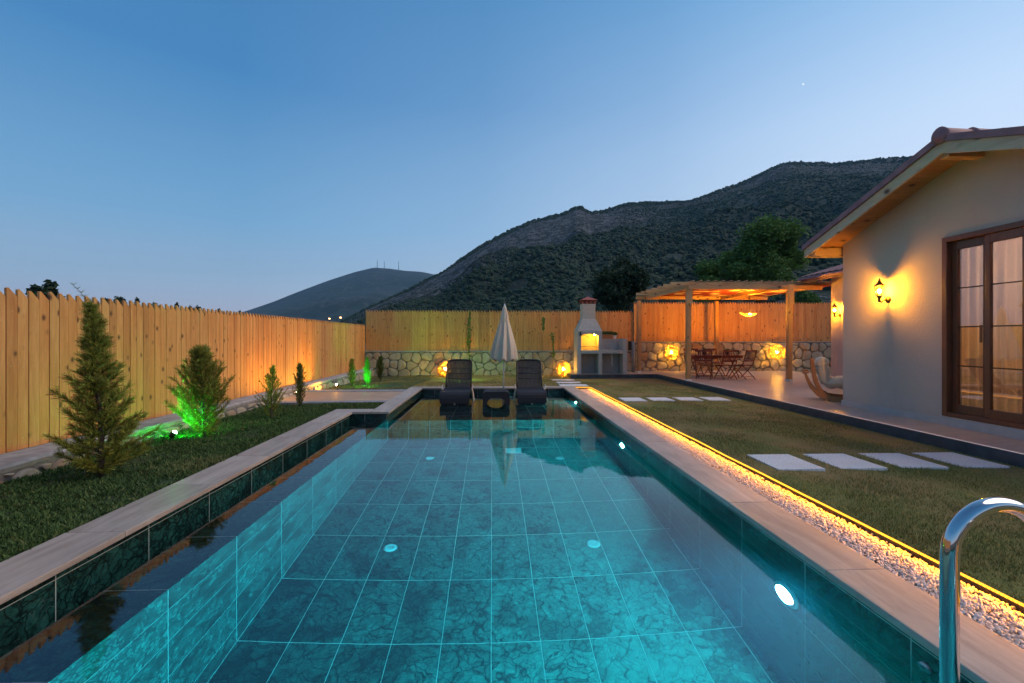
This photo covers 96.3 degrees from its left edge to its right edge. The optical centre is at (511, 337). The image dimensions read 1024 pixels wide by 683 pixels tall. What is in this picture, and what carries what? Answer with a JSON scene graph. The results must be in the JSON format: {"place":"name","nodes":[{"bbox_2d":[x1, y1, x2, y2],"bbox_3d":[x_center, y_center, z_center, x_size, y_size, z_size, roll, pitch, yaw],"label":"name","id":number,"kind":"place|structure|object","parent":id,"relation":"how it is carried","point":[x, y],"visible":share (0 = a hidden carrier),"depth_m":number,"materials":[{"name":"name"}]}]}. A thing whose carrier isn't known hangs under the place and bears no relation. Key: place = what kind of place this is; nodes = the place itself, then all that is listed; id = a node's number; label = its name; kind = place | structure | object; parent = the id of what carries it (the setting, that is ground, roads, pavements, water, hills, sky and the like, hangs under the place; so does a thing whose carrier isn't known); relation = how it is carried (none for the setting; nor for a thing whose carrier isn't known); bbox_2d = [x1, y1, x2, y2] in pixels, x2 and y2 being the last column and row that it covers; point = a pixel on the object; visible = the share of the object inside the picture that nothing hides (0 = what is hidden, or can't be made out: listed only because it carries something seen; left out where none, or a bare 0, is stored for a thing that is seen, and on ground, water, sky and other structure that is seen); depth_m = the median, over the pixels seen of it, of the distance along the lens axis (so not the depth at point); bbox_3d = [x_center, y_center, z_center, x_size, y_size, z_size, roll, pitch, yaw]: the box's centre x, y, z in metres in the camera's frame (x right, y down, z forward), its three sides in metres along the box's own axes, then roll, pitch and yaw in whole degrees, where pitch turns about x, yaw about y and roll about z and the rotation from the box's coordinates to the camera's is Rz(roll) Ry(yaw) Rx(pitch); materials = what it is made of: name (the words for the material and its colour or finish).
{"place":"outdoors","nodes":[
{"label":"outdoors","id":0,"kind":"place"},
{"bbox_2d":[0,375,434,561],"bbox_3d":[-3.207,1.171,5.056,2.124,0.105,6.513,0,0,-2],"label":"grass","id":1,"kind":"structure","parent":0,"point":[30,527],"depth_m":3.89,"materials":[{"name":"green plant"}]},
{"bbox_2d":[42,282,162,478],"bbox_3d":[-3.541,0.375,3.926,0.765,1.732,0.744,0,0,-2],"label":"conifer","id":2,"kind":"object","parent":1,"relation":"on","point":[100,406],"visible":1,"depth_m":3.90,"materials":[{"name":"green plant"}]},
{"bbox_2d":[168,431,176,437],"bbox_3d":[-3.998,1.196,5.412,0.086,0.208,0.068,0,0,-34],"label":"garden spotlight","id":3,"kind":"object","parent":1,"relation":"on","point":[172,434],"visible":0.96,"depth_m":5.39,"materials":[{"name":"black metal"}]},
{"bbox_2d":[163,343,234,437],"bbox_3d":[-3.741,0.648,5.492,0.782,1.188,0.758,0,0,35],"label":"conifer","id":4,"kind":"object","parent":1,"relation":"on","point":[203,380],"visible":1,"depth_m":5.44,"materials":[{"name":"green plant"}]},
{"bbox_2d":[254,365,288,417],"bbox_3d":[-3.576,0.816,6.806,0.443,0.849,0.403,0,0,-2],"label":"conifer","id":5,"kind":"object","parent":1,"relation":"on","point":[271,386],"visible":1,"depth_m":6.78,"materials":[{"name":"green plant"}]},
{"bbox_2d":[292,363,306,405],"bbox_3d":[-3.701,0.825,7.996,0.247,0.831,0.323,0,0,-2],"label":"conifer","id":6,"kind":"object","parent":1,"relation":"on","point":[300,390],"visible":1,"depth_m":7.98,"materials":[{"name":"green plant"}]},
{"bbox_2d":[272,389,406,404],"bbox_3d":[-3.425,1.238,9.422,2.165,0.125,2.080,0,0,-2],"label":"path border","id":7,"kind":"object","parent":1,"relation":"on","point":[321,402],"visible":0.14,"depth_m":8.63,"materials":[{"name":"concrete"}]},
{"bbox_2d":[347,358,357,386],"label":"conifer","id":8,"kind":"object","parent":1,"relation":"on","point":[351,372],"visible":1,"depth_m":11.77,"materials":[{"name":"green plant"}]},
{"bbox_2d":[362,357,370,385],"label":"conifer","id":9,"kind":"object","parent":1,"relation":"on","point":[366,369],"visible":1,"depth_m":12.03,"materials":[{"name":"green plant"}]},
{"bbox_2d":[375,356,385,380],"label":"conifer","id":10,"kind":"object","parent":1,"relation":"on","point":[379,366],"visible":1,"depth_m":13.91,"materials":[{"name":"green plant"}]},
{"bbox_2d":[242,268,433,322],"bbox_3d":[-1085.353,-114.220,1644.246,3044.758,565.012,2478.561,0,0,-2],"label":"hill","id":11,"kind":"structure","parent":0,"point":[342,297],"depth_m":2075.11,"materials":[{"name":"grey"}]},
{"bbox_2d":[278,391,402,400],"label":"path","id":12,"kind":"structure","parent":0,"point":[335,396],"depth_m":9.28,"materials":[{"name":"stone"}]},
{"bbox_2d":[320,375,593,389],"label":"back lawn grass","id":13,"kind":"structure","parent":0,"point":[441,383],"depth_m":13.02,"materials":[{"name":"green plant"}]},
{"bbox_2d":[365,343,552,350],"bbox_3d":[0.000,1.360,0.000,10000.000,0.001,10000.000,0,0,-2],"label":"ground","id":14,"kind":"structure","parent":0,"point":[430,347],"depth_m":65.92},
{"bbox_2d":[25,279,65,298],"bbox_3d":[-36.819,-1.562,36.541,2.970,6.323,2.529,0,0,-2],"label":"distant tree","id":15,"kind":"object","parent":14,"relation":"on","point":[47,287],"visible":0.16,"depth_m":36.43,"materials":[{"name":"green plant"}]},
{"bbox_2d":[114,296,126,304],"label":"distant tree","id":16,"kind":"object","parent":14,"relation":"on","point":[120,299],"visible":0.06,"depth_m":60.47,"materials":[{"name":"green plant"}]},
{"bbox_2d":[0,368,373,483],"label":"stone wall","id":17,"kind":"structure","parent":14,"relation":"on","point":[29,461],"depth_m":5.49,"materials":[{"name":"grey stone"}]},
{"bbox_2d":[0,287,364,453],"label":"picket fence","id":18,"kind":"object","parent":17,"relation":"on","point":[39,333],"visible":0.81,"depth_m":5.86,"materials":[{"name":"brown wood"}]},
{"bbox_2d":[188,305,202,311],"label":"distant tree","id":19,"kind":"object","parent":14,"relation":"on","point":[198,307],"visible":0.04,"depth_m":77.94,"materials":[{"name":"green plant"}]},
{"bbox_2d":[365,350,630,375],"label":"stone wall","id":20,"kind":"structure","parent":14,"relation":"on","point":[402,363],"depth_m":16.04,"materials":[{"name":"beige stone"}]},
{"bbox_2d":[366,310,632,350],"bbox_3d":[-0.383,-0.272,16.231,9.436,1.435,0.072,0,0,-2],"label":"picket fence","id":21,"kind":"object","parent":20,"relation":"on","point":[447,330],"visible":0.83,"depth_m":16.16,"materials":[{"name":"brown wood"}]},
{"bbox_2d":[0,386,1023,682],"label":"swimming pool","id":22,"kind":"structure","parent":14,"relation":"in","point":[46,584],"depth_m":2.69,"materials":[{"name":"beige stone"}]},
{"bbox_2d":[440,359,474,403],"bbox_3d":[-1.158,0.970,9.732,0.755,0.978,1.505,0,0,-2],"label":"sun lounger","id":23,"kind":"object","parent":22,"relation":"on","point":[457,394],"visible":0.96,"depth_m":10.08,"materials":[{"name":"plastic"}]},
{"bbox_2d":[0,393,938,682],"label":"water","id":24,"kind":"structure","parent":22,"relation":"in","point":[560,537],"depth_m":2.41,"materials":[{"name":"teal liquid"}]},
{"bbox_2d":[483,389,509,404],"bbox_3d":[-0.320,1.250,9.205,0.530,0.400,0.460,0,0,-2],"label":"side table","id":25,"kind":"object","parent":22,"relation":"on","point":[503,394],"visible":0.73,"depth_m":8.98,"materials":[{"name":"plastic"}]},
{"bbox_2d":[490,304,517,388],"bbox_3d":[-0.193,0.342,10.277,0.587,2.223,0.587,0,0,-27],"label":"parasol","id":26,"kind":"object","parent":22,"relation":"on","point":[504,348],"visible":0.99,"depth_m":10.14,"materials":[{"name":"white fabric"}]},
{"bbox_2d":[513,359,546,403],"bbox_3d":[0.387,0.970,9.778,0.755,0.978,1.505,0,0,0],"label":"sun lounger","id":27,"kind":"object","parent":22,"relation":"on","point":[533,393],"visible":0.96,"depth_m":10.12,"materials":[{"name":"black plastic"}]},
{"bbox_2d":[939,496,1023,682],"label":"pool ladder","id":28,"kind":"object","parent":22,"relation":"attached to","point":[964,520],"visible":1,"depth_m":1.33,"materials":[{"name":"silver metal"}]},
{"bbox_2d":[587,255,651,312],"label":"pine tree","id":29,"kind":"object","parent":14,"relation":"on","point":[620,285],"visible":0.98,"depth_m":42.83,"materials":[{"name":"green plant"}]},
{"bbox_2d":[692,258,751,303],"bbox_3d":[16.573,-3.568,37.111,4.402,5.935,3.972,0,0,-2],"label":"broadleaf tree","id":30,"kind":"object","parent":14,"relation":"on","point":[706,270],"visible":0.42,"depth_m":36.81,"materials":[{"name":"green plant"}]},
{"bbox_2d":[635,342,830,374],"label":"stone wall","id":31,"kind":"structure","parent":14,"relation":"on","point":[653,358],"depth_m":16.33,"materials":[{"name":"beige stone"}]},
{"bbox_2d":[663,342,679,359],"bbox_3d":[5.533,0.461,15.899,0.540,0.613,0.541,0,0,-44],"label":"globe lamp","id":32,"kind":"object","parent":31,"relation":"attached to","point":[674,350],"visible":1,"depth_m":15.77,"materials":[{"name":"glass"}]},
{"bbox_2d":[634,302,830,341],"bbox_3d":[8.566,-0.582,16.525,8.465,1.424,0.072,0,0,-2],"label":"picket fence","id":33,"kind":"object","parent":31,"relation":"on","point":[665,322],"visible":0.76,"depth_m":16.47,"materials":[{"name":"brown wood"}]},
{"bbox_2d":[768,342,785,359],"bbox_3d":[9.277,0.450,16.061,0.542,0.613,0.541,0,0,-43],"label":"globe lamp","id":34,"kind":"object","parent":31,"relation":"attached to","point":[772,352],"visible":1,"depth_m":15.91,"materials":[{"name":"glass"}]},
{"bbox_2d":[715,213,811,303],"bbox_3d":[21.210,-5.311,39.008,8.049,9.423,8.057,0,0,-34],"label":"broadleaf tree","id":35,"kind":"object","parent":14,"relation":"on","point":[767,248],"visible":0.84,"depth_m":36.62,"materials":[{"name":"green plant"}]},
{"bbox_2d":[565,372,1023,467],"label":"terrace kerb","id":36,"kind":"structure","parent":14,"relation":"on","point":[993,454],"depth_m":6.56,"materials":[{"name":"stone"}]},
{"bbox_2d":[791,277,823,304],"bbox_3d":[22.543,-2.712,35.153,3.196,4.024,2.141,0,0,-43],"label":"broadleaf tree","id":37,"kind":"object","parent":14,"relation":"on","point":[804,296],"visible":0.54,"depth_m":34.40,"materials":[{"name":"green plant"}]},
{"bbox_2d":[0,0,1023,453],"label":"sky","id":38,"kind":"structure","parent":0,"point":[230,155],"materials":[{"name":"blue"}]},
{"bbox_2d":[342,157,910,342],"bbox_3d":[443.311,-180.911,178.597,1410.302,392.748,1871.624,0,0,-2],"label":"mountain","id":39,"kind":"structure","parent":0,"point":[521,283],"depth_m":636.10,"materials":[{"name":"green plant"}]},
{"bbox_2d":[340,156,911,343],"bbox_3d":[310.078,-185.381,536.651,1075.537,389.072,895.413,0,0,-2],"label":"shrubland","id":40,"kind":"structure","parent":39,"relation":"on","point":[568,297],"depth_m":355.28,"materials":[{"name":"green plant"}]},
{"bbox_2d":[628,341,634,371],"bbox_3d":[4.073,0.638,15.644,0.219,1.056,0.110,0,0,-2],"label":"utility post","id":41,"kind":"object","parent":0,"point":[631,345],"visible":0.97,"depth_m":15.61,"materials":[{"name":"black metal"}]},
{"bbox_2d":[413,375,1023,603],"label":"lawn","id":42,"kind":"structure","parent":0,"point":[770,438],"depth_m":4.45,"materials":[{"name":"green plant"}]},
{"bbox_2d":[437,361,449,375],"bbox_3d":[-2.270,1.070,15.497,0.520,0.559,0.520,0,0,-2],"label":"globe lamp","id":43,"kind":"object","parent":42,"relation":"on","point":[442,366],"visible":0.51,"depth_m":15.31,"materials":[{"name":"glass"}]},
{"bbox_2d":[466,309,473,374],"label":"cypress tree","id":44,"kind":"object","parent":42,"relation":"on","point":[468,342],"visible":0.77,"depth_m":15.92,"materials":[{"name":"green plant"}]},
{"bbox_2d":[541,317,544,371],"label":"sapling","id":45,"kind":"object","parent":42,"relation":"on","point":[543,322],"visible":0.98,"depth_m":15.90,"materials":[{"name":"green plant"}]},
{"bbox_2d":[549,332,555,368],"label":"sapling","id":46,"kind":"object","parent":42,"relation":"on","point":[553,339],"visible":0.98,"depth_m":15.94,"materials":[{"name":"green plant"}]},
{"bbox_2d":[551,379,573,380],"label":"stepping stone","id":47,"kind":"object","parent":42,"relation":"on","point":[562,379],"visible":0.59,"depth_m":14.15,"materials":[{"name":"white stone"}]},
{"bbox_2d":[556,361,570,375],"bbox_3d":[1.759,1.069,15.613,0.517,0.560,0.519,0,0,-2],"label":"globe lamp","id":48,"kind":"object","parent":42,"relation":"on","point":[565,367],"visible":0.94,"depth_m":15.45,"materials":[{"name":"glass"}]},
{"bbox_2d":[558,384,587,386],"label":"stepping stone","id":49,"kind":"object","parent":42,"relation":"on","point":[580,385],"visible":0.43,"depth_m":11.32,"materials":[{"name":"white stone"}]},
{"bbox_2d":[619,397,646,401],"bbox_3d":[2.315,1.200,8.828,0.423,0.050,0.464,0,0,-3],"label":"stepping stone","id":50,"kind":"object","parent":42,"relation":"on","point":[638,399],"visible":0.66,"depth_m":8.77,"materials":[{"name":"white stone"}]},
{"bbox_2d":[645,397,674,401],"bbox_3d":[2.914,1.225,9.044,0.433,0.050,0.474,0,0,-3],"label":"stepping stone","id":51,"kind":"object","parent":42,"relation":"on","point":[659,399],"visible":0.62,"depth_m":8.96,"materials":[{"name":"white stone"}]},
{"bbox_2d":[672,397,702,401],"bbox_3d":[3.576,1.264,9.364,0.447,0.050,0.489,0,0,-3],"label":"stepping stone","id":52,"kind":"object","parent":42,"relation":"on","point":[688,398],"visible":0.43,"depth_m":9.41,"materials":[{"name":"white stone"}]},
{"bbox_2d":[699,397,730,400],"bbox_3d":[4.263,1.300,9.663,0.460,0.050,0.504,0,0,-2],"label":"stepping stone","id":53,"kind":"object","parent":42,"relation":"on","point":[715,398],"visible":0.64,"depth_m":9.68,"materials":[{"name":"white stone"}]},
{"bbox_2d":[747,454,824,470],"bbox_3d":[2.599,1.202,4.391,0.435,0.050,0.526,0,0,-2],"label":"stepping stone","id":54,"kind":"object","parent":42,"relation":"on","point":[784,462],"visible":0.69,"depth_m":4.34,"materials":[{"name":"white stone"}]},
{"bbox_2d":[804,453,886,470],"bbox_3d":[3.264,1.234,4.533,0.446,0.050,0.539,0,0,-3],"label":"stepping stone","id":55,"kind":"object","parent":42,"relation":"on","point":[842,460],"visible":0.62,"depth_m":4.49,"materials":[{"name":"white stone"}]},
{"bbox_2d":[858,453,948,469],"bbox_3d":[3.999,1.277,4.722,0.462,0.050,0.559,0,0,-2],"label":"stepping stone","id":56,"kind":"object","parent":42,"relation":"on","point":[900,460],"visible":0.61,"depth_m":4.69,"materials":[{"name":"white stone"}]},
{"bbox_2d":[913,452,1008,467],"bbox_3d":[4.734,1.309,4.870,0.474,0.050,0.573,0,0,-3],"label":"stepping stone","id":57,"kind":"object","parent":42,"relation":"on","point":[964,461],"visible":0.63,"depth_m":4.81,"materials":[{"name":"white stone"}]},
{"bbox_2d":[569,371,1023,453],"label":"terrace","id":58,"kind":"structure","parent":0,"point":[775,385],"depth_m":9.15,"materials":[{"name":"stone"}]},
{"bbox_2d":[574,297,626,373],"bbox_3d":[2.925,-0.104,15.211,1.628,2.541,0.746,0,0,-2],"label":"barbecue","id":59,"kind":"object","parent":58,"relation":"on","point":[594,352],"visible":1,"depth_m":15.10,"materials":[{"name":"concrete"}]},
{"bbox_2d":[602,331,612,338],"bbox_3d":[3.187,-0.118,15.544,0.538,0.275,0.194,0,0,-2],"label":"planter","id":60,"kind":"object","parent":59,"relation":"on","point":[605,336],"visible":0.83,"depth_m":15.47,"materials":[{"name":"ceramic"}]},
{"bbox_2d":[683,348,703,374],"bbox_3d":[5.684,0.751,14.355,0.459,0.848,0.537,0,0,2],"label":"folding chair","id":61,"kind":"object","parent":58,"relation":"on","point":[696,362],"visible":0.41,"depth_m":14.48,"materials":[{"name":"brown wood"}]},
{"bbox_2d":[695,350,712,378],"bbox_3d":[5.524,0.751,13.216,0.459,0.848,0.537,0,0,26],"label":"folding chair","id":62,"kind":"object","parent":58,"relation":"on","point":[704,360],"visible":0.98,"depth_m":13.06,"materials":[{"name":"brown wood"}]},
{"bbox_2d":[682,354,744,377],"bbox_3d":[6.016,0.843,13.746,1.584,0.674,0.792,0,0,-2],"label":"dining table","id":63,"kind":"object","parent":58,"relation":"on","point":[716,356],"visible":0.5,"depth_m":13.42,"materials":[{"name":"brown wood"}]},
{"bbox_2d":[703,348,724,374],"bbox_3d":[6.337,0.751,14.405,0.459,0.848,0.537,0,0,-6],"label":"folding chair","id":64,"kind":"object","parent":58,"relation":"on","point":[713,362],"visible":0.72,"depth_m":14.47,"materials":[{"name":"brown wood"}]},
{"bbox_2d":[714,350,738,379],"bbox_3d":[6.072,0.751,13.014,0.459,0.848,0.537,0,0,-6],"label":"folding chair","id":65,"kind":"object","parent":58,"relation":"on","point":[728,360],"visible":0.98,"depth_m":12.85,"materials":[{"name":"brown wood"}]},
{"bbox_2d":[636,280,830,381],"bbox_3d":[6.565,-0.195,14.038,4.598,2.722,3.578,0,0,-2],"label":"pergola","id":66,"kind":"object","parent":58,"relation":"on","point":[688,292],"visible":0.97,"depth_m":12.63,"materials":[{"name":"brown wood"}]},
{"bbox_2d":[739,312,757,315],"bbox_3d":[7.146,-1.015,13.849,0.572,0.720,0.290,0,0,-2],"label":"pendant lamp","id":67,"kind":"object","parent":66,"relation":"hanging from","point":[744,314],"visible":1,"depth_m":13.78,"materials":[{"name":"glass"}]},
{"bbox_2d":[731,350,756,379],"bbox_3d":[6.641,0.751,13.152,0.459,0.848,0.537,0,0,-26],"label":"folding chair","id":68,"kind":"object","parent":58,"relation":"on","point":[748,355],"visible":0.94,"depth_m":13.03,"materials":[{"name":"brown wood"}]},
{"bbox_2d":[802,357,842,401],"bbox_3d":[6.071,0.764,8.656,1.017,0.816,0.730,0,0,32],"label":"lounge armchair","id":69,"kind":"object","parent":58,"relation":"on","point":[825,377],"visible":0.78,"depth_m":8.52,"materials":[{"name":"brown wood"}]},
{"bbox_2d":[797,126,1023,439],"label":"house","id":70,"kind":"structure","parent":58,"relation":"on","point":[930,235],"depth_m":6.22,"materials":[{"name":"beige paint"}]},
{"bbox_2d":[832,302,840,316],"bbox_3d":[8.430,-0.737,11.944,0.216,0.385,0.143,0,0,-2],"label":"wall lantern","id":71,"kind":"object","parent":70,"relation":"attached to","point":[839,314],"depth_m":11.93,"materials":[{"name":"brown metal"}]},
{"bbox_2d":[874,278,890,302],"bbox_3d":[5.668,-0.732,7.037,0.216,0.385,0.143,0,0,-2],"label":"wall lantern","id":72,"kind":"object","parent":70,"relation":"attached to","point":[888,298],"depth_m":7.02,"materials":[{"name":"brown metal"}]},
{"bbox_2d":[952,236,984,416],"bbox_3d":[5.912,-0.146,5.907,0.044,2.267,0.451,0,0,-2],"label":"door panel","id":73,"kind":"structure","parent":70,"relation":"in","point":[978,241],"depth_m":6.07,"materials":[{"name":"brown wood"}]},
{"bbox_2d":[942,220,1023,429],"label":"door","id":74,"kind":"structure","parent":70,"relation":"in","point":[947,241],"depth_m":6.13,"materials":[{"name":"brown wood"}]},
{"bbox_2d":[985,227,1023,423],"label":"door panel","id":75,"kind":"structure","parent":70,"relation":"in","point":[991,238],"depth_m":5.63,"materials":[{"name":"brown wood"}]},
{"bbox_2d":[580,389,1023,649],"bbox_3d":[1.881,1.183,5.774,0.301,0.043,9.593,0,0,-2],"label":"gravel","id":76,"kind":"structure","parent":0,"point":[983,606],"depth_m":2.64,"materials":[{"name":"white gravel"}]},
{"bbox_2d":[576,387,1023,613],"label":"led strip","id":77,"kind":"object","parent":76,"relation":"on","point":[988,590],"visible":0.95,"depth_m":2.85,"materials":[{"name":"glowing warm yellow light"},{"name":"plastic"}]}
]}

